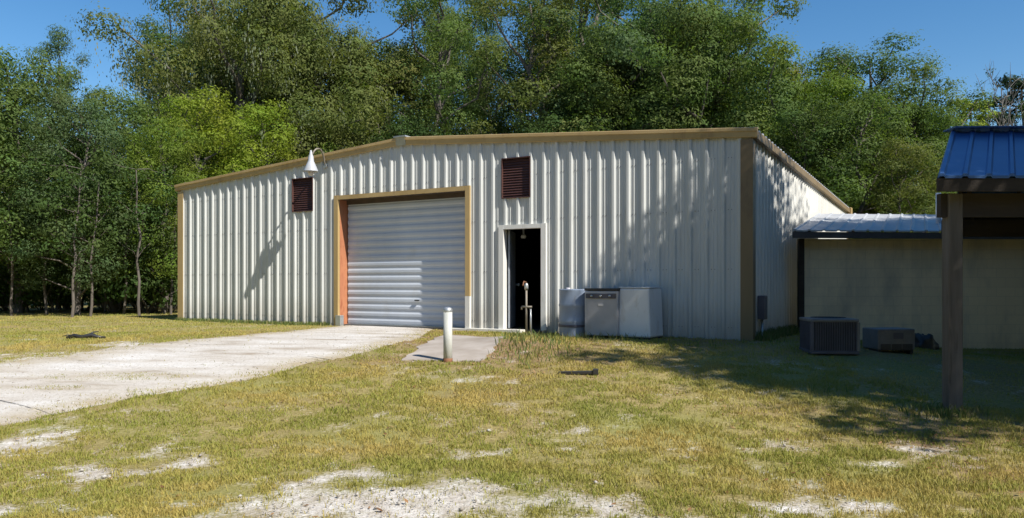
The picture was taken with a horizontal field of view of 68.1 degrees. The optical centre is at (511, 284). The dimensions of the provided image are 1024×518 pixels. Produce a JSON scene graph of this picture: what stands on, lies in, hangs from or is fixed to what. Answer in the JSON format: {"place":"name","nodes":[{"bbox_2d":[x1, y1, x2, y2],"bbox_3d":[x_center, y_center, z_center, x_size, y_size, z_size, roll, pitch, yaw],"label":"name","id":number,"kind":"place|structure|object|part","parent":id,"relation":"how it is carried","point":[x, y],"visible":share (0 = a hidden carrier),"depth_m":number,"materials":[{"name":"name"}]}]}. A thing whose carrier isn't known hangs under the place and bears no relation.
{"place":"outdoors","nodes":[
{"label":"outdoors","id":0,"kind":"place"},
{"bbox_2d":[0,325,431,425],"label":"driveway","id":1,"kind":"structure","parent":0,"point":[263,361],"depth_m":10.87,"materials":[{"name":"grey concrete"}]},
{"bbox_2d":[402,335,502,361],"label":"path","id":2,"kind":"structure","parent":0,"point":[471,348],"depth_m":12.18,"materials":[{"name":"concrete"}]},
{"bbox_2d":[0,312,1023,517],"bbox_3d":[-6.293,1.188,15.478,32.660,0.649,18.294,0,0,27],"label":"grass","id":3,"kind":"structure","parent":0,"point":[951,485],"depth_m":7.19,"materials":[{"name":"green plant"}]},
{"bbox_2d":[11,331,1023,517],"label":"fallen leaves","id":4,"kind":"object","parent":3,"relation":"on","point":[406,500],"depth_m":8.04,"materials":[{"name":"brown plant"}]},
{"bbox_2d":[0,297,1023,517],"bbox_3d":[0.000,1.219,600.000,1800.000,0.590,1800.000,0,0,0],"label":"ground","id":5,"kind":"structure","parent":0,"point":[308,491],"depth_m":7.44,"materials":[{"name":"beige sand"}]},
{"bbox_2d":[0,280,14,307],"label":"shrub","id":6,"kind":"object","parent":5,"relation":"on","point":[2,300],"visible":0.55,"depth_m":26.89,"materials":[{"name":"green plant"}]},
{"bbox_2d":[0,203,24,264],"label":"sapling","id":7,"kind":"object","parent":5,"relation":"on","point":[7,240],"visible":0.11,"depth_m":25.50,"materials":[{"name":"green plant"}]},
{"bbox_2d":[0,259,48,310],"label":"shrub","id":8,"kind":"object","parent":5,"relation":"on","point":[5,308],"visible":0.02,"depth_m":28.84,"materials":[{"name":"green plant"}]},
{"bbox_2d":[0,101,61,266],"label":"oak tree","id":9,"kind":"object","parent":5,"relation":"on","point":[18,157],"depth_m":34.11,"materials":[{"name":"green plant"}]},
{"bbox_2d":[0,177,62,312],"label":"sapling","id":10,"kind":"object","parent":5,"relation":"on","point":[27,309],"visible":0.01,"depth_m":26.91,"materials":[{"name":"green plant"}]},
{"bbox_2d":[0,252,63,309],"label":"shrub","id":11,"kind":"object","parent":5,"relation":"on","point":[6,277],"visible":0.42,"depth_m":26.54,"materials":[{"name":"green plant"}]},
{"bbox_2d":[0,168,64,315],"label":"sapling","id":12,"kind":"object","parent":5,"relation":"on","point":[12,265],"visible":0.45,"depth_m":24.18,"materials":[{"name":"green plant"}]},
{"bbox_2d":[0,44,74,281],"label":"leafy tree","id":13,"kind":"object","parent":5,"relation":"on","point":[3,120],"visible":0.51,"depth_m":24.49,"materials":[{"name":"green plant"}]},
{"bbox_2d":[13,270,62,309],"bbox_3d":[-18.399,0.194,29.485,2.195,1.864,2.238,0,0,-44],"label":"shrub","id":14,"kind":"object","parent":5,"relation":"on","point":[43,301],"visible":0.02,"depth_m":29.43,"materials":[{"name":"green plant"}]},
{"bbox_2d":[13,263,85,312],"bbox_3d":[-16.311,0.167,26.764,2.530,1.904,2.085,0,0,30],"label":"shrub","id":15,"kind":"object","parent":5,"relation":"on","point":[37,303],"visible":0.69,"depth_m":26.55,"materials":[{"name":"green plant"}]},
{"bbox_2d":[0,158,99,314],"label":"sapling","id":16,"kind":"object","parent":5,"relation":"on","point":[44,286],"visible":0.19,"depth_m":25.29,"materials":[{"name":"green plant"}]},
{"bbox_2d":[2,23,106,308],"bbox_3d":[-18.793,-4.548,30.834,4.116,11.843,4.057,0,0,-13],"label":"slender tree","id":17,"kind":"object","parent":5,"relation":"on","point":[47,49],"visible":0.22,"depth_m":30.61,"materials":[{"name":"green plant"}]},
{"bbox_2d":[29,235,96,309],"bbox_3d":[-17.785,-0.585,30.500,4.269,3.625,4.352,0,0,-26],"label":"shrub","id":18,"kind":"object","parent":5,"relation":"on","point":[67,307],"visible":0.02,"depth_m":30.49,"materials":[{"name":"green plant"}]},
{"bbox_2d":[0,45,126,312],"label":"leafy tree","id":19,"kind":"object","parent":5,"relation":"on","point":[39,69],"visible":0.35,"depth_m":26.05,"materials":[{"name":"green plant"}]},
{"bbox_2d":[21,145,114,316],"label":"sapling","id":20,"kind":"object","parent":5,"relation":"on","point":[44,203],"visible":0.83,"depth_m":22.95,"materials":[{"name":"green plant"}]},
{"bbox_2d":[28,157,132,316],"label":"sapling","id":21,"kind":"object","parent":5,"relation":"on","point":[93,244],"visible":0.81,"depth_m":23.28,"materials":[{"name":"green plant"}]},
{"bbox_2d":[46,263,128,310],"bbox_3d":[-16.024,-0.321,28.607,4.009,3.017,3.304,0,0,14],"label":"shrub","id":22,"kind":"object","parent":5,"relation":"on","point":[88,307],"visible":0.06,"depth_m":28.18,"materials":[{"name":"green plant"}]},
{"bbox_2d":[2,85,173,314],"bbox_3d":[-14.046,-2.611,24.829,5.312,7.715,4.820,0,0,-3],"label":"leafy tree","id":23,"kind":"object","parent":5,"relation":"on","point":[84,135],"visible":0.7,"depth_m":24.20,"materials":[{"name":"green plant"}]},
{"bbox_2d":[51,240,154,312],"bbox_3d":[-14.250,-0.240,26.930,3.390,2.824,3.325,0,0,-19],"label":"shrub","id":24,"kind":"object","parent":5,"relation":"on","point":[97,301],"visible":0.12,"depth_m":26.36,"materials":[{"name":"green plant"}]},
{"bbox_2d":[29,85,177,312],"bbox_3d":[-14.247,-2.993,27.100,5.355,8.531,6.159,0,0,-30],"label":"leafy tree","id":25,"kind":"object","parent":5,"relation":"on","point":[139,109],"visible":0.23,"depth_m":26.43,"materials":[{"name":"green plant"}]},
{"bbox_2d":[59,135,147,305],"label":"oak tree","id":26,"kind":"object","parent":5,"relation":"on","point":[108,195],"visible":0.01,"depth_m":35.60,"materials":[{"name":"green plant"}]},
{"bbox_2d":[77,202,131,312],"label":"sapling","id":27,"kind":"object","parent":5,"relation":"on","point":[105,303],"visible":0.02,"depth_m":26.50,"materials":[{"name":"green plant"}]},
{"bbox_2d":[73,154,171,313],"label":"sapling","id":28,"kind":"object","parent":5,"relation":"on","point":[111,252],"visible":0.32,"depth_m":24.79,"materials":[{"name":"green plant"}]},
{"bbox_2d":[93,231,177,312],"bbox_3d":[-12.619,-0.479,26.547,3.674,3.355,4.458,0,0,-29],"label":"shrub","id":29,"kind":"object","parent":5,"relation":"on","point":[155,282],"visible":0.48,"depth_m":25.42,"materials":[{"name":"green plant"}]},
{"bbox_2d":[91,152,182,315],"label":"sapling","id":30,"kind":"object","parent":5,"relation":"on","point":[147,213],"visible":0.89,"depth_m":24.08,"materials":[{"name":"green plant"}]},
{"bbox_2d":[118,268,165,308],"bbox_3d":[-13.948,-0.099,29.337,2.742,2.504,3.327,0,0,41],"label":"shrub","id":31,"kind":"object","parent":5,"relation":"on","point":[140,299],"depth_m":28.65,"materials":[{"name":"green plant"}]},
{"bbox_2d":[113,171,177,311],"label":"sapling","id":32,"kind":"object","parent":5,"relation":"on","point":[157,303],"visible":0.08,"depth_m":26.48,"materials":[{"name":"green plant"}]},
{"bbox_2d":[82,116,214,313],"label":"leafy tree","id":33,"kind":"object","parent":5,"relation":"on","point":[177,148],"visible":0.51,"depth_m":25.38,"materials":[{"name":"green plant"}]},
{"bbox_2d":[128,169,177,313],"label":"sapling","id":34,"kind":"object","parent":5,"relation":"on","point":[175,246],"visible":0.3,"depth_m":25.18,"materials":[{"name":"green plant"}]},
{"bbox_2d":[134,254,177,311],"bbox_3d":[-12.449,-0.002,27.657,2.751,2.292,2.698,0,0,-31],"label":"shrub","id":35,"kind":"object","parent":5,"relation":"on","point":[175,301],"visible":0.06,"depth_m":27.18,"materials":[{"name":"green plant"}]},
{"bbox_2d":[108,82,273,240],"bbox_3d":[-13.025,-3.396,31.264,6.742,9.384,7.430,0,0,-28],"label":"leafy tree","id":36,"kind":"object","parent":5,"relation":"on","point":[210,131],"visible":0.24,"depth_m":30.61,"materials":[{"name":"green plant"}]},
{"bbox_2d":[108,0,313,181],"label":"oak tree","id":37,"kind":"object","parent":5,"relation":"on","point":[146,24],"visible":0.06,"depth_m":40.71,"materials":[{"name":"green plant"}]},
{"bbox_2d":[65,0,407,207],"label":"live oak tree","id":38,"kind":"object","parent":5,"relation":"on","point":[221,45],"visible":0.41,"depth_m":34.83,"materials":[{"name":"green plant"}]},
{"bbox_2d":[168,98,305,216],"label":"leafy tree","id":39,"kind":"object","parent":5,"relation":"on","point":[263,119],"visible":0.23,"depth_m":32.87,"materials":[{"name":"green plant"}]},
{"bbox_2d":[171,0,322,145],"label":"oak tree","id":40,"kind":"object","parent":5,"relation":"on","point":[239,29],"depth_m":48.01,"materials":[{"name":"green plant"}]},
{"bbox_2d":[185,0,441,168],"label":"oak tree","id":41,"kind":"object","parent":5,"relation":"on","point":[348,138],"visible":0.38,"depth_m":38.34,"materials":[{"name":"green plant"}]},
{"bbox_2d":[287,139,339,160],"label":"leafy tree","id":42,"kind":"object","parent":5,"relation":"on","point":[311,148],"visible":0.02,"depth_m":36.02,"materials":[{"name":"green plant"}]},
{"bbox_2d":[307,35,470,151],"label":"slender tree","id":43,"kind":"object","parent":5,"relation":"on","point":[402,53],"visible":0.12,"depth_m":43.11,"materials":[{"name":"green plant"}]},
{"bbox_2d":[327,22,455,136],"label":"oak tree","id":44,"kind":"object","parent":5,"relation":"on","point":[349,26],"visible":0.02,"depth_m":52.73,"materials":[{"name":"green plant"}]},
{"bbox_2d":[361,113,452,144],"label":"leafy tree","id":45,"kind":"object","parent":5,"relation":"on","point":[411,132],"visible":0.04,"depth_m":38.33,"materials":[{"name":"green plant"}]},
{"bbox_2d":[329,0,519,140],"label":"slender tree","id":46,"kind":"object","parent":5,"relation":"on","point":[441,72],"visible":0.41,"depth_m":40.13,"materials":[{"name":"green plant"}]},
{"bbox_2d":[443,307,452,362],"bbox_3d":[-0.947,0.783,11.175,0.143,0.911,0.143,0,0,0],"label":"bollard","id":47,"kind":"object","parent":5,"relation":"on","point":[447,333],"visible":0.95,"depth_m":11.12,"materials":[{"name":"metal"}]},
{"bbox_2d":[400,0,507,135],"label":"oak tree","id":48,"kind":"object","parent":5,"relation":"on","point":[430,21],"visible":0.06,"depth_m":54.57,"materials":[{"name":"green plant"}]},
{"bbox_2d":[441,0,536,133],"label":"slender tree","id":49,"kind":"object","parent":5,"relation":"on","point":[487,30],"visible":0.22,"depth_m":49.19,"materials":[{"name":"green plant"}]},
{"bbox_2d":[0,325,984,517],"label":"gravel","id":50,"kind":"structure","parent":5,"relation":"on","point":[460,508],"depth_m":6.05,"materials":[{"name":"grey gravel"}]},
{"bbox_2d":[174,127,851,340],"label":"metal building","id":51,"kind":"structure","parent":5,"relation":"on","point":[474,232],"depth_m":16.41,"materials":[{"name":"metal"}]},
{"bbox_2d":[303,148,326,175],"bbox_3d":[-4.715,-2.939,18.185,0.350,0.696,0.665,0,0,29],"label":"wall light","id":52,"kind":"object","parent":51,"relation":"attached to","point":[310,169],"visible":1,"depth_m":18.00,"materials":[{"name":"metal"}]},
{"bbox_2d":[347,197,464,327],"bbox_3d":[-2.447,-0.515,17.623,3.612,3.030,0.055,0,0,29],"label":"rollup door","id":53,"kind":"structure","parent":51,"relation":"in","point":[406,259],"depth_m":17.64,"materials":[{"name":"white metal"}]},
{"bbox_2d":[508,230,519,327],"bbox_3d":[0.057,-0.115,16.539,0.168,2.089,0.860,0,0,8],"label":"door leaf","id":54,"kind":"structure","parent":51,"relation":"in","point":[512,284],"depth_m":16.34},
{"bbox_2d":[521,281,531,333],"bbox_3d":[0.246,0.513,14.854,0.240,1.173,0.229,0,0,29],"label":"standpipe","id":55,"kind":"object","parent":5,"relation":"on","point":[526,289],"visible":0.92,"depth_m":14.90,"materials":[{"name":"metal"}]},
{"bbox_2d":[460,0,623,133],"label":"oak tree","id":56,"kind":"object","parent":5,"relation":"on","point":[571,35],"visible":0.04,"depth_m":51.04,"materials":[{"name":"green plant"}]},
{"bbox_2d":[457,0,628,134],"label":"slender tree","id":57,"kind":"object","parent":5,"relation":"on","point":[558,43],"visible":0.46,"depth_m":39.69,"materials":[{"name":"green plant"}]},
{"bbox_2d":[510,109,576,133],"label":"leafy tree","id":58,"kind":"object","parent":5,"relation":"on","point":[542,123],"visible":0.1,"depth_m":37.45,"materials":[{"name":"green plant"}]},
{"bbox_2d":[558,288,585,336],"bbox_3d":[1.210,0.537,14.741,0.610,0.960,0.610,0,0,12],"label":"drum","id":59,"kind":"object","parent":5,"relation":"on","point":[571,310],"visible":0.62,"depth_m":14.48,"materials":[{"name":"metal"}]},
{"bbox_2d":[558,368,598,374],"bbox_3d":[0.902,1.188,10.301,0.545,0.075,0.100,-2,0,7],"label":"steel offcut","id":60,"kind":"object","parent":5,"relation":"on","point":[594,371],"visible":1,"depth_m":10.26,"materials":[{"name":"metal"}]},
{"bbox_2d":[175,317,992,419],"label":"weeds","id":61,"kind":"object","parent":5,"relation":"on","point":[770,334],"visible":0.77,"depth_m":12.88,"materials":[{"name":"green plant"}]},
{"bbox_2d":[446,0,751,132],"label":"slender tree","id":62,"kind":"object","parent":5,"relation":"on","point":[530,20],"visible":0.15,"depth_m":40.54,"materials":[{"name":"green plant"}]},
{"bbox_2d":[584,288,620,336],"bbox_3d":[1.798,0.553,14.414,0.670,0.970,0.660,0,0,27],"label":"stove","id":63,"kind":"object","parent":5,"relation":"on","point":[602,310],"visible":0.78,"depth_m":14.13,"materials":[{"name":"grey metal"}]},
{"label":"door panel","id":64,"kind":"part","parent":63,"relation":"part of","materials":[{"name":"white metal"}]},
{"bbox_2d":[504,10,769,132],"bbox_3d":[5.706,-5.928,40.615,12.494,14.866,14.283,0,0,0],"label":"oak tree","id":65,"kind":"object","parent":5,"relation":"on","point":[605,102],"visible":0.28,"depth_m":37.15,"materials":[{"name":"green plant"}]},
{"bbox_2d":[619,287,662,339],"bbox_3d":[2.406,0.550,14.114,0.648,1.015,0.584,0,0,35],"label":"white cabinet","id":66,"kind":"object","parent":5,"relation":"on","point":[640,311],"visible":0.94,"depth_m":13.89,"materials":[{"name":"metal"}]},
{"bbox_2d":[536,0,770,131],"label":"oak tree","id":67,"kind":"object","parent":5,"relation":"on","point":[628,43],"visible":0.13,"depth_m":38.02,"materials":[{"name":"green plant"}]},
{"bbox_2d":[633,0,770,128],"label":"oak tree","id":68,"kind":"object","parent":5,"relation":"on","point":[737,7],"depth_m":49.75,"materials":[{"name":"green plant"}]},
{"bbox_2d":[620,0,833,146],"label":"oak tree","id":69,"kind":"object","parent":5,"relation":"on","point":[717,54],"visible":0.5,"depth_m":35.48,"materials":[{"name":"green plant"}]},
{"bbox_2d":[695,31,887,194],"bbox_3d":[13.686,-4.944,37.749,11.283,12.918,9.870,0,0,-26],"label":"oak tree","id":70,"kind":"object","parent":5,"relation":"on","point":[847,91],"visible":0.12,"depth_m":35.72,"materials":[{"name":"green plant"}]},
{"bbox_2d":[773,59,854,186],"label":"slender tree","id":71,"kind":"object","parent":5,"relation":"on","point":[804,75],"visible":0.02,"depth_m":43.95,"materials":[{"name":"green plant"}]},
{"bbox_2d":[761,90,876,238],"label":"leafy tree","id":72,"kind":"object","parent":5,"relation":"on","point":[808,154],"visible":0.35,"depth_m":33.06,"materials":[{"name":"green plant"}]},
{"bbox_2d":[799,316,859,353],"bbox_3d":[5.039,0.797,12.064,0.741,0.560,0.709,0,0,6],"label":"condenser unit","id":73,"kind":"object","parent":5,"relation":"on","point":[828,335],"visible":1,"depth_m":11.75,"materials":[{"name":"grey metal"}]},
{"bbox_2d":[783,47,925,213],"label":"oak tree","id":74,"kind":"object","parent":5,"relation":"on","point":[881,77],"visible":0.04,"depth_m":38.41,"materials":[{"name":"green plant"}]},
{"bbox_2d":[790,87,954,238],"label":"leafy tree","id":75,"kind":"object","parent":5,"relation":"on","point":[858,141],"visible":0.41,"depth_m":32.15,"materials":[{"name":"green plant"}]},
{"bbox_2d":[798,29,967,231],"bbox_3d":[18.099,-5.352,37.863,9.463,13.734,9.181,0,0,19],"label":"slender tree","id":76,"kind":"object","parent":5,"relation":"on","point":[870,64],"visible":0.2,"depth_m":36.79,"materials":[{"name":"green plant"}]},
{"bbox_2d":[862,327,914,354],"bbox_3d":[6.224,0.942,12.518,0.630,0.443,0.495,0,0,-4],"label":"air conditioner","id":77,"kind":"object","parent":5,"relation":"on","point":[879,339],"depth_m":12.29,"materials":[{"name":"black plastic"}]},
{"bbox_2d":[851,137,949,238],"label":"leafy tree","id":78,"kind":"object","parent":5,"relation":"on","point":[911,192],"visible":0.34,"depth_m":30.71,"materials":[{"name":"green plant"}]},
{"bbox_2d":[792,193,1023,348],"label":"annex building","id":79,"kind":"structure","parent":5,"relation":"on","point":[889,276],"depth_m":16.20,"materials":[{"name":"metal"}]},
{"bbox_2d":[832,61,999,231],"bbox_3d":[19.181,-4.254,36.708,7.911,11.460,9.076,0,0,39],"label":"oak tree","id":80,"kind":"object","parent":5,"relation":"on","point":[937,121],"visible":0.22,"depth_m":35.27,"materials":[{"name":"green plant"}]},
{"bbox_2d":[915,333,939,349],"bbox_3d":[7.958,1.095,14.681,0.513,0.324,0.441,0,0,-27],"label":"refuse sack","id":81,"kind":"object","parent":5,"relation":"on","point":[927,341],"visible":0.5,"depth_m":14.54,"materials":[{"name":"plastic"}]},
{"bbox_2d":[949,96,1004,134],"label":"pine tree","id":82,"kind":"object","parent":5,"relation":"on","point":[979,117],"visible":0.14,"depth_m":45.59,"materials":[{"name":"green plant"}]},
{"bbox_2d":[936,126,1023,411],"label":"open shed","id":83,"kind":"structure","parent":5,"relation":"on","point":[981,172],"depth_m":8.35,"materials":[{"name":"blue metal"}]},
{"bbox_2d":[975,59,1023,125],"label":"bare tree","id":84,"kind":"object","parent":5,"relation":"on","point":[1003,120],"visible":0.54,"depth_m":35.99,"materials":[{"name":"brown plant"}]},
{"bbox_2d":[985,72,1023,125],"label":"pine tree","id":85,"kind":"object","parent":5,"relation":"on","point":[1013,82],"visible":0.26,"depth_m":45.96,"materials":[{"name":"green plant"}]},
{"bbox_2d":[0,0,1023,155],"label":"sky","id":86,"kind":"structure","parent":0,"point":[969,34],"materials":[{"name":"blue"}]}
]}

